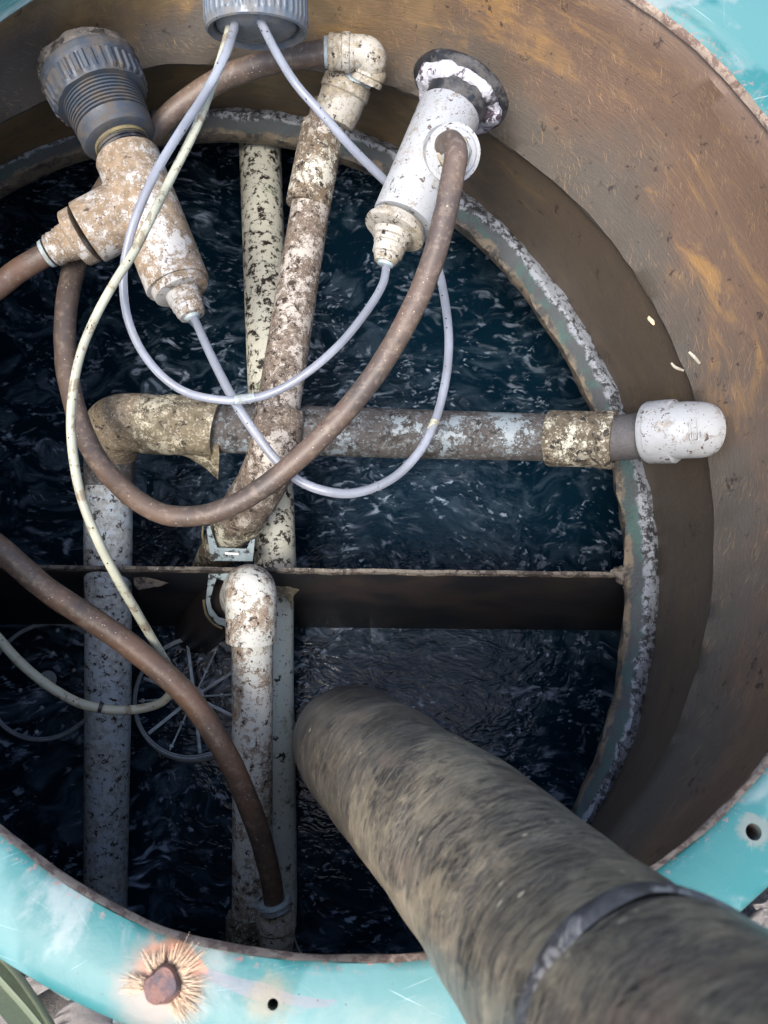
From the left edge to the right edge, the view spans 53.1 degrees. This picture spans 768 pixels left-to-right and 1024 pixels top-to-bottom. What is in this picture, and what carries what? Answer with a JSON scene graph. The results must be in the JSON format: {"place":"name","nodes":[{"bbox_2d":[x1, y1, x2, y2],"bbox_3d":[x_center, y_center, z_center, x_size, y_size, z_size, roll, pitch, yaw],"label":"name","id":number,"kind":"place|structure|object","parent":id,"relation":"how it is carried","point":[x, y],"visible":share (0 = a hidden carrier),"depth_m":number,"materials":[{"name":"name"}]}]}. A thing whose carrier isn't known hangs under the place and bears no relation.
{"place":"outdoors","nodes":[
{"label":"outdoors","id":0,"kind":"place"},
{"bbox_2d":[20,887,767,1020],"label":"ground","id":1,"kind":"structure","parent":0,"point":[53,1003],"depth_m":0.54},
{"bbox_2d":[0,1015,7,1023],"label":"bark piece","id":2,"kind":"object","parent":1,"relation":"on","point":[2,1021],"depth_m":0.51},
{"bbox_2d":[25,975,48,994],"bbox_3d":[-0.225,0.312,0.519,0.031,0.010,0.018,-20,75,-8],"label":"bark piece","id":3,"kind":"object","parent":1,"relation":"on","point":[38,988],"visible":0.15,"depth_m":0.51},
{"bbox_2d":[54,1000,112,1023],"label":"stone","id":4,"kind":"object","parent":1,"relation":"on","point":[70,1012],"visible":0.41,"depth_m":0.51,"materials":[{"name":"grey stone"}]},
{"bbox_2d":[0,0,767,1023],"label":"fibreglass tank","id":5,"kind":"object","parent":1,"relation":"in","point":[614,192],"visible":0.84,"depth_m":0.70,"materials":[{"name":"brown plastic"}]},
{"bbox_2d":[0,959,54,1023],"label":"strap leaf","id":6,"kind":"object","parent":5,"relation":"on","point":[16,981],"visible":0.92,"depth_m":0.49,"materials":[{"name":"green plant"}]},
{"bbox_2d":[0,975,41,1023],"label":"strap leaf","id":7,"kind":"object","parent":6,"relation":"on","point":[15,1008],"visible":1,"depth_m":0.47,"materials":[{"name":"green plant"}]},
{"bbox_2d":[36,27,207,322],"bbox_3d":[-0.262,-0.299,0.708,0.140,0.115,0.281,-18,74,-8],"label":"wye fitting","id":8,"kind":"object","parent":5,"relation":"attached to","point":[94,85],"visible":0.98,"depth_m":0.70,"materials":[{"name":"grey plastic"}]},
{"bbox_2d":[190,20,452,497],"bbox_3d":[-0.044,-0.195,0.649,0.250,0.165,0.316,20,73,4],"label":"tube","id":9,"kind":"object","parent":8,"relation":"attached to","point":[380,176],"visible":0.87,"depth_m":0.67,"materials":[{"name":"white plastic"}]},
{"bbox_2d":[0,245,283,906],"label":"hose","id":10,"kind":"object","parent":5,"relation":"in","point":[26,572],"visible":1,"depth_m":0.66,"materials":[{"name":"brown rubber"}]},
{"bbox_2d":[256,892,301,952],"bbox_3d":[-0.099,0.407,0.729,0.041,0.071,0.086,-6,73,-4],"label":"hose connector","id":11,"kind":"object","parent":10,"relation":"attached to","point":[275,927],"visible":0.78,"depth_m":0.72,"materials":[{"name":"grey plastic"}]},
{"bbox_2d":[201,526,254,629],"bbox_3d":[-0.166,0.067,0.816,0.061,0.061,0.108,0,73,-2],"label":"pipe bracket","id":12,"kind":"object","parent":5,"relation":"attached to","point":[227,554],"visible":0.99,"depth_m":0.82,"materials":[{"name":"metal"}]},
{"bbox_2d":[219,564,276,947],"bbox_3d":[-0.146,0.270,0.782,0.075,0.201,0.420,0,73,-2],"label":"riser pipe","id":13,"kind":"object","parent":5,"relation":"attached to","point":[248,598],"visible":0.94,"depth_m":0.76,"materials":[{"name":"white plastic"}]},
{"bbox_2d":[203,0,308,50],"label":"vent cap","id":14,"kind":"object","parent":5,"relation":"attached to","point":[287,22],"visible":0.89,"depth_m":0.63,"materials":[{"name":"grey plastic"}]},
{"bbox_2d":[0,25,228,714],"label":"tube","id":15,"kind":"object","parent":14,"relation":"attached to","point":[18,660],"visible":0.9,"depth_m":0.62,"materials":[{"name":"beige plastic"}]},
{"bbox_2d":[239,143,296,943],"bbox_3d":[-0.139,0.027,0.951,0.068,0.255,1.237,-2,73,-3],"label":"drain pipe","id":16,"kind":"object","parent":5,"relation":"attached to","point":[262,223],"visible":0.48,"depth_m":0.88,"materials":[{"name":"beige plastic"}]},
{"bbox_2d":[0,143,623,953],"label":"water","id":17,"kind":"structure","parent":5,"relation":"in","point":[532,705],"depth_m":1.02,"materials":[{"name":"liquid"}]},
{"bbox_2d":[0,624,83,741],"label":"spoked disc","id":18,"kind":"object","parent":17,"relation":"in","point":[50,676],"visible":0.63,"depth_m":0.93,"materials":[{"name":"plastic"}]},
{"bbox_2d":[132,639,231,762],"bbox_3d":[-0.229,0.226,0.939,0.152,0.035,0.152,0,73,-2],"label":"spoked disc","id":19,"kind":"object","parent":17,"relation":"in","point":[207,756],"visible":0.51,"depth_m":0.92,"materials":[{"name":"plastic"}]},
{"bbox_2d":[83,393,725,908],"bbox_3d":[-0.010,0.256,0.789,0.660,0.480,0.713,0,73,-2],"label":"outlet pipe","id":20,"kind":"object","parent":5,"relation":"attached to","point":[127,427],"visible":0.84,"depth_m":0.74,"materials":[{"name":"plastic"}]},
{"bbox_2d":[191,31,386,566],"bbox_3d":[-0.098,-0.173,0.826,0.115,0.381,0.494,19,73,3],"label":"air pipe","id":21,"kind":"object","parent":20,"relation":"attached to","point":[359,61],"visible":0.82,"depth_m":0.75,"materials":[{"name":"plastic"}]},
{"bbox_2d":[365,48,508,268],"bbox_3d":[0.049,-0.312,0.688,0.095,0.107,0.218,15,73,2],"label":"tee fitting","id":22,"kind":"object","parent":5,"relation":"attached to","point":[464,95],"visible":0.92,"depth_m":0.66,"materials":[{"name":"white plastic"}]},
{"bbox_2d":[119,21,389,404],"bbox_3d":[-0.093,-0.228,0.634,0.196,0.116,0.281,23,73,5],"label":"tube","id":23,"kind":"object","parent":22,"relation":"attached to","point":[337,346],"visible":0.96,"depth_m":0.63,"materials":[{"name":"grey plastic"}]},
{"bbox_2d":[53,39,467,526],"bbox_3d":[-0.122,-0.225,0.670,0.372,0.178,0.469,0,73,-2],"label":"hose","id":24,"kind":"object","parent":22,"relation":"attached to","point":[167,116],"visible":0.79,"depth_m":0.64,"materials":[{"name":"brown rubber"}]},
{"bbox_2d":[292,685,767,1023],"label":"suction pipe","id":25,"kind":"object","parent":5,"relation":"on","point":[516,896],"visible":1,"depth_m":0.31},
{"bbox_2d":[647,316,654,324],"bbox_3d":[0.241,-0.173,0.695,0.006,0.004,0.009,0,73,-2],"label":"seed","id":26,"kind":"object","parent":5,"relation":"attached to","point":[651,320],"visible":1,"depth_m":0.69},
{"bbox_2d":[670,363,683,370],"bbox_3d":[0.247,-0.122,0.650,0.013,0.006,0.006,0,73,-2],"label":"root","id":27,"kind":"object","parent":5,"relation":"attached to","point":[676,367],"visible":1,"depth_m":0.65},
{"bbox_2d":[688,351,700,363],"bbox_3d":[0.259,-0.129,0.642,0.012,0.008,0.009,0,73,-2],"label":"root","id":28,"kind":"object","parent":5,"relation":"attached to","point":[693,356],"visible":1,"depth_m":0.64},
{"bbox_2d":[748,909,767,927],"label":"bark piece","id":29,"kind":"object","parent":1,"relation":"on","point":[757,916],"visible":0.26,"depth_m":0.54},
{"bbox_2d":[752,897,767,917],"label":"bark piece","id":30,"kind":"object","parent":1,"relation":"on","point":[760,905],"visible":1,"depth_m":0.55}
]}

